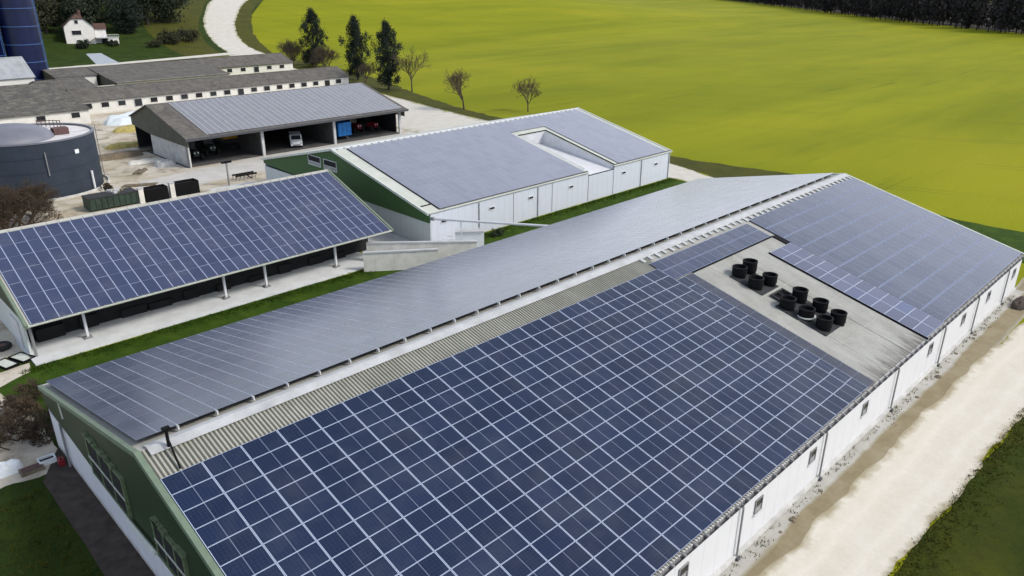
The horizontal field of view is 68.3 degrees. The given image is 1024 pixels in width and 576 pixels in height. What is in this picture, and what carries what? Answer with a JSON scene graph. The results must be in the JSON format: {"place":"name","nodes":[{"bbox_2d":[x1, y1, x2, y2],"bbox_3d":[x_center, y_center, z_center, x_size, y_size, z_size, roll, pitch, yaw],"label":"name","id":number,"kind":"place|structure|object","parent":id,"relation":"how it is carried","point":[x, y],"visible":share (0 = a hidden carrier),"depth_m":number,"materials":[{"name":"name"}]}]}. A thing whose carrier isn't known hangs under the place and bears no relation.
{"place":"outdoors","nodes":[
{"label":"outdoors","id":0,"kind":"place"},
{"bbox_2d":[0,363,42,488],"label":"access track","id":1,"kind":"structure","parent":0,"point":[19,451],"depth_m":46.48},
{"bbox_2d":[0,459,23,478],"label":"white sack","id":2,"kind":"object","parent":1,"relation":"on","point":[10,467],"visible":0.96,"depth_m":44.19,"materials":[{"name":"paint"}]},
{"bbox_2d":[18,461,44,477],"bbox_3d":[-28.260,10.672,44.420,1.200,0.250,0.700,-20,30,-41],"label":"crate","id":3,"kind":"object","parent":1,"relation":"on","point":[30,470],"visible":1,"depth_m":44.28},
{"bbox_2d":[18,411,56,476],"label":"access track","id":4,"kind":"structure","parent":0,"point":[35,452],"depth_m":46.48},
{"bbox_2d":[37,453,56,465],"bbox_3d":[-27.830,10.306,45.184,0.900,0.350,0.600,-20,30,-41],"label":"crate","id":5,"kind":"object","parent":4,"relation":"on","point":[48,459],"visible":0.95,"depth_m":45.13,"materials":[{"name":"white paint"}]},
{"bbox_2d":[0,488,103,575],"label":"lawn","id":6,"kind":"structure","parent":0,"point":[67,564],"depth_m":38.94,"materials":[{"name":"green plant"}]},
{"bbox_2d":[0,360,118,526],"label":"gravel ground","id":7,"kind":"structure","parent":0,"point":[7,490],"depth_m":43.38,"materials":[{"name":"gravel"}]},
{"bbox_2d":[0,358,19,369],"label":"pallet","id":8,"kind":"object","parent":7,"relation":"on","point":[6,363],"visible":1,"depth_m":56.54,"materials":[{"name":"plastic"}]},
{"bbox_2d":[8,352,35,363],"bbox_3d":[-37.299,5.290,57.480,1.800,0.160,1.000,10,24,23],"label":"pallet","id":9,"kind":"object","parent":7,"relation":"on","point":[22,357],"visible":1,"depth_m":57.43,"materials":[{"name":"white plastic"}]},
{"bbox_2d":[0,376,54,450],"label":"bare bush","id":10,"kind":"object","parent":7,"relation":"on","point":[9,414],"visible":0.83,"depth_m":47.98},
{"bbox_2d":[87,53,118,63],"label":"terrace","id":11,"kind":"structure","parent":0,"point":[98,58],"depth_m":239.88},
{"bbox_2d":[97,182,113,191],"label":"bare bush","id":12,"kind":"object","parent":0,"point":[106,186],"visible":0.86,"depth_m":99.17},
{"bbox_2d":[3,0,262,67],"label":"lawn","id":13,"kind":"structure","parent":0,"point":[60,51],"depth_m":255.42,"materials":[{"name":"green plant"}]},
{"bbox_2d":[33,1,49,39],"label":"leafy tree","id":14,"kind":"object","parent":13,"relation":"on","point":[39,16],"visible":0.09,"depth_m":250.40,"materials":[{"name":"green plant"}]},
{"bbox_2d":[33,0,62,32],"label":"leafy tree","id":15,"kind":"object","parent":13,"relation":"on","point":[47,8],"visible":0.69,"depth_m":260.63,"materials":[{"name":"green plant"}]},
{"bbox_2d":[55,0,95,24],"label":"leafy tree","id":16,"kind":"object","parent":13,"relation":"on","point":[70,8],"visible":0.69,"depth_m":261.44,"materials":[{"name":"green plant"}]},
{"bbox_2d":[74,38,91,48],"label":"garden shrub","id":17,"kind":"object","parent":13,"relation":"on","point":[81,44],"visible":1,"depth_m":250.09,"materials":[{"name":"green plant"}]},
{"bbox_2d":[66,0,113,22],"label":"leafy tree","id":18,"kind":"object","parent":13,"relation":"on","point":[95,5],"visible":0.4,"depth_m":272.17,"materials":[{"name":"green plant"}]},
{"bbox_2d":[61,10,119,43],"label":"house","id":19,"kind":"structure","parent":13,"relation":"on","point":[76,27],"depth_m":255.88,"materials":[{"name":"paint"}]},
{"bbox_2d":[105,39,119,46],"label":"garden shrub","id":20,"kind":"object","parent":13,"relation":"on","point":[111,42],"visible":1,"depth_m":257.45,"materials":[{"name":"green plant"}]},
{"bbox_2d":[100,0,145,33],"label":"leafy tree","id":21,"kind":"object","parent":13,"relation":"on","point":[129,14],"visible":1,"depth_m":273.45,"materials":[{"name":"green plant"}]},
{"bbox_2d":[115,0,173,24],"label":"leafy tree","id":22,"kind":"object","parent":13,"relation":"on","point":[146,5],"visible":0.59,"depth_m":287.88,"materials":[{"name":"green plant"}]},
{"bbox_2d":[144,40,162,47],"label":"garden shrub","id":23,"kind":"object","parent":13,"relation":"on","point":[156,43],"visible":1,"depth_m":261.50,"materials":[{"name":"green plant"}]},
{"bbox_2d":[156,27,184,43],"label":"garden shrub","id":24,"kind":"object","parent":13,"relation":"on","point":[170,37],"visible":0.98,"depth_m":267.65,"materials":[{"name":"green plant"}]},
{"bbox_2d":[175,27,199,42],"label":"garden shrub","id":25,"kind":"object","parent":13,"relation":"on","point":[193,34],"visible":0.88,"depth_m":274.24,"materials":[{"name":"green plant"}]},
{"bbox_2d":[49,52,235,68],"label":"track","id":26,"kind":"structure","parent":0,"point":[197,56],"depth_m":245.00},
{"bbox_2d":[86,59,230,85],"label":"wide old barn","id":27,"kind":"structure","parent":0,"point":[121,74],"depth_m":196.33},
{"bbox_2d":[136,0,224,55],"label":"lawn","id":28,"kind":"structure","parent":0,"point":[191,12],"depth_m":293.03,"materials":[{"name":"green plant"}]},
{"bbox_2d":[149,0,193,22],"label":"leafy tree","id":29,"kind":"object","parent":28,"relation":"on","point":[174,4],"visible":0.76,"depth_m":296.18,"materials":[{"name":"green plant"}]},
{"bbox_2d":[203,0,264,55],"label":"gravel road","id":30,"kind":"structure","parent":0,"point":[219,18],"depth_m":304.98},
{"bbox_2d":[140,130,414,190],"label":"yard slab","id":31,"kind":"structure","parent":0,"point":[204,175],"depth_m":113.41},
{"bbox_2d":[121,182,157,187],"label":"timber stack","id":32,"kind":"object","parent":31,"relation":"on","point":[139,184],"visible":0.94,"depth_m":104.80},
{"bbox_2d":[210,181,410,251],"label":"yard slab","id":33,"kind":"structure","parent":0,"point":[388,236],"depth_m":84.55,"materials":[{"name":"concrete"}]},
{"bbox_2d":[220,160,231,185],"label":"yard lamp","id":34,"kind":"object","parent":33,"relation":"on","point":[226,162],"visible":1,"depth_m":104.28,"materials":[{"name":"grey metal"}]},
{"bbox_2d":[229,55,713,181],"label":"gravel road","id":35,"kind":"structure","parent":0,"point":[417,118],"depth_m":152.67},
{"bbox_2d":[7,0,1023,575],"bbox_3d":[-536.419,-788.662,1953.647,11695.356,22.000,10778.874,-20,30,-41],"label":"ground","id":36,"kind":"structure","parent":0,"point":[927,116],"depth_m":220.39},
{"bbox_2d":[0,32,5,56],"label":"silo","id":37,"kind":"object","parent":36,"relation":"on","point":[2,52],"visible":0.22,"depth_m":184.75,"materials":[{"name":"blue metal"}]},
{"bbox_2d":[0,56,35,85],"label":"corrugated shed","id":38,"kind":"structure","parent":36,"relation":"on","point":[16,70],"depth_m":174.35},
{"bbox_2d":[0,0,48,80],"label":"silo","id":39,"kind":"object","parent":36,"relation":"on","point":[20,31],"visible":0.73,"depth_m":185.29,"materials":[{"name":"blue metal"}]},
{"bbox_2d":[29,77,97,89],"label":"lean to barn","id":40,"kind":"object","parent":36,"relation":"on","point":[73,83],"visible":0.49,"depth_m":174.01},
{"bbox_2d":[41,67,97,85],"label":"barn wing","id":41,"kind":"structure","parent":36,"relation":"on","point":[73,72],"depth_m":189.03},
{"bbox_2d":[43,446,154,575],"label":"soil strip","id":42,"kind":"object","parent":36,"relation":"on","point":[110,546],"visible":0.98,"depth_m":40.20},
{"bbox_2d":[0,270,401,412],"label":"grass strip","id":43,"kind":"object","parent":36,"relation":"on","point":[77,364],"depth_m":61.71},
{"bbox_2d":[363,248,438,271],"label":"concrete wall","id":44,"kind":"structure","parent":43,"relation":"on","point":[390,260],"depth_m":74.72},
{"bbox_2d":[0,112,404,358],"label":"farmyard","id":45,"kind":"structure","parent":36,"relation":"on","point":[118,172],"depth_m":110.34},
{"bbox_2d":[0,341,11,351],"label":"tyre","id":46,"kind":"object","parent":45,"relation":"on","point":[5,345],"visible":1,"depth_m":58.88,"materials":[{"name":"rubber"}]},
{"bbox_2d":[0,192,26,229],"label":"bare bush","id":47,"kind":"object","parent":45,"relation":"on","point":[13,207],"visible":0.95,"depth_m":84.55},
{"bbox_2d":[0,177,62,228],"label":"bare bush","id":48,"kind":"object","parent":45,"relation":"on","point":[27,200],"visible":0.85,"depth_m":86.55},
{"bbox_2d":[0,82,91,124],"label":"mossy barn","id":49,"kind":"structure","parent":45,"relation":"on","point":[28,103],"depth_m":146.75,"materials":[{"name":"grey tile"}]},
{"bbox_2d":[70,112,80,118],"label":"window","id":50,"kind":"structure","parent":49,"relation":"in","point":[74,115],"depth_m":145.93,"materials":[{"name":"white glass"}]},
{"bbox_2d":[0,120,109,200],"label":"slurry tank","id":51,"kind":"object","parent":45,"relation":"on","point":[64,158],"visible":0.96,"depth_m":97.93,"materials":[{"name":"painted steel"},{"name":"concrete"}]},
{"bbox_2d":[81,187,138,210],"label":"skip container","id":52,"kind":"object","parent":45,"relation":"on","point":[110,198],"visible":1,"depth_m":94.40,"materials":[{"name":"green metal"}]},
{"bbox_2d":[102,111,134,125],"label":"silage clamp","id":53,"kind":"object","parent":45,"relation":"on","point":[119,119],"visible":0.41,"depth_m":147.69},
{"bbox_2d":[99,150,143,161],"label":"rubble heap","id":54,"kind":"object","parent":45,"relation":"on","point":[117,155],"visible":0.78,"depth_m":120.67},
{"bbox_2d":[104,141,138,149],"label":"straw heap","id":55,"kind":"object","parent":45,"relation":"on","point":[120,145],"visible":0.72,"depth_m":127.91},
{"bbox_2d":[112,124,135,132],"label":"straw heap","id":56,"kind":"object","parent":45,"relation":"on","point":[130,128],"visible":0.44,"depth_m":140.73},
{"bbox_2d":[136,187,145,203],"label":"concrete post","id":57,"kind":"object","parent":45,"relation":"on","point":[141,197],"visible":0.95,"depth_m":96.45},
{"bbox_2d":[127,158,160,164],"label":"concrete pile","id":58,"kind":"object","parent":45,"relation":"on","point":[143,161],"visible":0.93,"depth_m":117.64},
{"bbox_2d":[143,184,169,202],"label":"storage bin","id":59,"kind":"object","parent":45,"relation":"on","point":[159,192],"visible":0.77,"depth_m":97.80,"materials":[{"name":"black plastic"}]},
{"bbox_2d":[154,159,176,167],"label":"rubble heap","id":60,"kind":"object","parent":45,"relation":"on","point":[162,163],"visible":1,"depth_m":115.52,"materials":[{"name":"concrete"}]},
{"bbox_2d":[167,182,175,197],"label":"concrete post","id":61,"kind":"object","parent":45,"relation":"on","point":[171,188],"visible":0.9,"depth_m":99.02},
{"bbox_2d":[173,178,199,196],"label":"storage bin","id":62,"kind":"object","parent":45,"relation":"on","point":[186,186],"visible":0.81,"depth_m":100.70,"materials":[{"name":"black plastic"}]},
{"bbox_2d":[0,169,393,365],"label":"canopy barn","id":63,"kind":"structure","parent":45,"relation":"on","point":[71,286],"depth_m":66.47,"materials":[{"name":"glass"}]},
{"bbox_2d":[9,313,23,347],"bbox_3d":[-38.914,3.352,59.284,0.080,2.200,2.300,-20,30,-41],"label":"door","id":64,"kind":"structure","parent":63,"relation":"in","point":[14,323],"depth_m":59.05,"materials":[{"name":"white metal"}]},
{"bbox_2d":[232,171,256,179],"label":"cultivator","id":65,"kind":"object","parent":45,"relation":"on","point":[244,174],"visible":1,"depth_m":108.05,"materials":[{"name":"black metal"}]},
{"bbox_2d":[129,82,408,167],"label":"machine shed","id":66,"kind":"structure","parent":45,"relation":"on","point":[261,124],"depth_m":126.60,"materials":[{"name":"metal"}]},
{"bbox_2d":[188,141,203,160],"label":"tractor","id":67,"kind":"object","parent":66,"relation":"on","point":[194,151],"visible":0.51,"depth_m":119.28,"materials":[{"name":"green metal"}]},
{"bbox_2d":[198,139,219,155],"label":"tractor","id":68,"kind":"object","parent":66,"relation":"on","point":[208,144],"visible":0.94,"depth_m":123.04,"materials":[{"name":"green metal"}]},
{"bbox_2d":[220,135,236,149],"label":"trailer","id":69,"kind":"object","parent":66,"relation":"on","point":[233,144],"visible":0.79,"depth_m":126.50,"materials":[{"name":"yellow paint"}]},
{"bbox_2d":[288,131,302,147],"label":"van","id":70,"kind":"object","parent":66,"relation":"on","point":[295,138],"visible":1,"depth_m":128.40,"materials":[{"name":"white paint"}]},
{"bbox_2d":[335,120,351,137],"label":"trailer","id":71,"kind":"object","parent":66,"relation":"on","point":[343,127],"visible":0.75,"depth_m":134.17,"materials":[{"name":"blue paint"}]},
{"bbox_2d":[346,118,364,132],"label":"tractor","id":72,"kind":"object","parent":66,"relation":"on","point":[355,125],"visible":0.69,"depth_m":141.00,"materials":[{"name":"red paint"}]},
{"bbox_2d":[358,116,380,131],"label":"tractor","id":73,"kind":"object","parent":66,"relation":"on","point":[367,123],"visible":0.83,"depth_m":142.51,"materials":[{"name":"red paint"}]},
{"bbox_2d":[65,66,349,115],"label":"long cattle shed","id":74,"kind":"structure","parent":36,"relation":"on","point":[101,100],"depth_m":172.78,"materials":[{"name":"grey tile"}]},
{"bbox_2d":[134,98,142,106],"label":"window","id":75,"kind":"structure","parent":74,"relation":"in","point":[138,102],"depth_m":163.19,"materials":[{"name":"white glass"}]},
{"bbox_2d":[194,53,293,74],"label":"barn","id":76,"kind":"structure","parent":36,"relation":"on","point":[249,64],"depth_m":221.53,"materials":[{"name":"grey tile"}]},
{"bbox_2d":[235,0,271,53],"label":"verge","id":77,"kind":"structure","parent":36,"relation":"on","point":[244,26],"depth_m":307.65,"materials":[{"name":"green plant"}]},
{"bbox_2d":[261,107,671,240],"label":"steel shed","id":78,"kind":"structure","parent":36,"relation":"on","point":[517,169],"depth_m":93.86,"materials":[{"name":"white metal"}]},
{"bbox_2d":[307,154,320,167],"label":"window","id":79,"kind":"structure","parent":78,"relation":"in","point":[312,160],"depth_m":93.71,"materials":[{"name":"white metal"}]},
{"bbox_2d":[323,159,336,172],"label":"window","id":80,"kind":"structure","parent":78,"relation":"in","point":[332,166],"depth_m":91.33,"materials":[{"name":"white metal"}]},
{"bbox_2d":[0,408,1023,575],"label":"grass tufts","id":81,"kind":"object","parent":36,"relation":"on","point":[928,536],"visible":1,"depth_m":40.38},
{"bbox_2d":[511,74,541,111],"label":"bare tree","id":82,"kind":"object","parent":36,"relation":"on","point":[520,89],"visible":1,"depth_m":162.57,"materials":[{"name":"brown plant"}]},
{"bbox_2d":[37,173,1023,575],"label":"barn","id":83,"kind":"structure","parent":36,"relation":"on","point":[707,377],"depth_m":41.56,"materials":[{"name":"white glass"}]},
{"bbox_2d":[81,431,132,519],"bbox_3d":[-20.250,9.248,37.666,0.195,2.581,5.445,-20,30,-41],"label":"window","id":84,"kind":"structure","parent":83,"relation":"in","point":[105,471],"depth_m":37.32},
{"bbox_2d":[150,515,189,575],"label":"window","id":85,"kind":"structure","parent":83,"relation":"in","point":[173,556],"depth_m":32.45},
{"bbox_2d":[678,561,688,575],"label":"window","id":86,"kind":"structure","parent":83,"relation":"in","point":[683,571],"depth_m":33.95,"materials":[{"name":"white glass"}]},
{"bbox_2d":[753,494,763,516],"bbox_3d":[12.565,11.058,38.377,0.850,0.920,0.137,-20,30,-41],"label":"window","id":87,"kind":"structure","parent":83,"relation":"in","point":[758,508],"depth_m":38.38,"materials":[{"name":"white glass"}]},
{"bbox_2d":[808,446,816,466],"bbox_3d":[16.904,9.441,42.349,0.850,0.920,0.137,-20,30,-41],"label":"window","id":88,"kind":"structure","parent":83,"relation":"in","point":[812,457],"depth_m":42.36,"materials":[{"name":"white glass"}]},
{"bbox_2d":[860,400,868,417],"bbox_3d":[22.025,7.532,47.036,0.850,0.920,0.137,-20,30,-41],"label":"window","id":89,"kind":"structure","parent":83,"relation":"in","point":[865,406],"depth_m":47.03,"materials":[{"name":"white glass"}]},
{"bbox_2d":[292,60,792,177],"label":"verge","id":90,"kind":"structure","parent":36,"relation":"on","point":[716,170],"depth_m":159.31,"materials":[{"name":"green plant"}]},
{"bbox_2d":[276,38,306,65],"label":"bare bush","id":91,"kind":"object","parent":90,"relation":"on","point":[289,48],"visible":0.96,"depth_m":242.06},
{"bbox_2d":[296,6,328,67],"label":"cypress tree","id":92,"kind":"object","parent":90,"relation":"on","point":[317,31],"visible":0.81,"depth_m":237.69,"materials":[{"name":"green plant"}]},
{"bbox_2d":[309,45,339,67],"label":"bare bush","id":93,"kind":"object","parent":90,"relation":"on","point":[322,55],"visible":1,"depth_m":228.06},
{"bbox_2d":[336,13,372,79],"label":"cypress tree","id":94,"kind":"object","parent":90,"relation":"on","point":[355,41],"visible":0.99,"depth_m":209.18,"materials":[{"name":"green plant"}]},
{"bbox_2d":[356,62,377,83],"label":"bare bush","id":95,"kind":"object","parent":90,"relation":"on","point":[367,69],"visible":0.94,"depth_m":206.11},
{"bbox_2d":[370,17,403,89],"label":"cypress tree","id":96,"kind":"object","parent":90,"relation":"on","point":[386,42],"visible":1,"depth_m":191.25,"materials":[{"name":"green plant"}]},
{"bbox_2d":[390,45,430,91],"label":"bare tree","id":97,"kind":"object","parent":90,"relation":"on","point":[409,65],"visible":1,"depth_m":188.84,"materials":[{"name":"brown plant"}]},
{"bbox_2d":[441,68,472,109],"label":"bare tree","id":98,"kind":"object","parent":90,"relation":"on","point":[454,77],"visible":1,"depth_m":163.66,"materials":[{"name":"brown plant"}]},
{"bbox_2d":[484,178,685,244],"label":"grass strip","id":99,"kind":"object","parent":36,"relation":"on","point":[488,239],"depth_m":94.61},
{"bbox_2d":[22,178,674,378],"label":"grass tufts","id":100,"kind":"object","parent":99,"relation":"on","point":[260,303],"visible":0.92,"depth_m":67.30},
{"bbox_2d":[487,228,503,237],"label":"green bush","id":101,"kind":"object","parent":99,"relation":"on","point":[498,232],"visible":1,"depth_m":85.02,"materials":[{"name":"green plant"}]},
{"bbox_2d":[746,278,1023,575],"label":"mud margin","id":102,"kind":"object","parent":36,"relation":"on","point":[994,335],"visible":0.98,"depth_m":47.94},
{"bbox_2d":[1010,296,1023,310],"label":"dirt heap","id":103,"kind":"object","parent":102,"relation":"on","point":[1017,303],"visible":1,"depth_m":66.91,"materials":[{"name":"brown soil"}]},
{"bbox_2d":[893,417,1023,575],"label":"grass strip","id":104,"kind":"object","parent":36,"relation":"on","point":[987,554],"depth_m":39.91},
{"bbox_2d":[940,215,1023,262],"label":"verge","id":105,"kind":"structure","parent":36,"relation":"on","point":[1014,239],"depth_m":86.66,"materials":[{"name":"green plant"}]},
{"bbox_2d":[719,290,1023,575],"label":"gravel strip","id":106,"kind":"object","parent":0,"point":[749,563],"depth_m":46.00,"materials":[{"name":"gravel"},{"name":"soil"}]},
{"bbox_2d":[725,296,1014,575],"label":"weeds","id":107,"kind":"object","parent":106,"relation":"on","point":[876,430],"visible":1,"depth_m":49.83,"materials":[{"name":"green plant"}]},
{"bbox_2d":[731,0,1022,32],"bbox_3d":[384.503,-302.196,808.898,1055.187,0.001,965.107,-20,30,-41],"label":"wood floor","id":108,"kind":"structure","parent":0,"point":[948,24],"depth_m":506.22,"materials":[{"name":"green plant"}]},
{"bbox_2d":[733,0,1023,33],"bbox_3d":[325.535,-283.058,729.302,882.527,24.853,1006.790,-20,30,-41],"label":"woodland","id":109,"kind":"object","parent":108,"relation":"on","point":[1006,14],"visible":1,"depth_m":475.38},
{"bbox_2d":[759,323,1023,575],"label":"gravel road","id":110,"kind":"structure","parent":0,"point":[878,517],"depth_m":44.10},
{"label":"yard slab","id":111,"kind":"structure","parent":0,"visible":0},
{"bbox_2d":[366,240,476,258],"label":"concrete wall","id":112,"kind":"structure","parent":111,"relation":"on","point":[448,248],"depth_m":76.78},
{"bbox_2d":[455,229,483,246],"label":"concrete wall","id":113,"kind":"structure","parent":111,"relation":"on","point":[474,234],"depth_m":80.15,"materials":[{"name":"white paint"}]},
{"bbox_2d":[431,217,546,239],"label":"feed pipe","id":114,"kind":"object","parent":111,"relation":"on","point":[488,222],"visible":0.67,"depth_m":77.51,"materials":[{"name":"white metal"}]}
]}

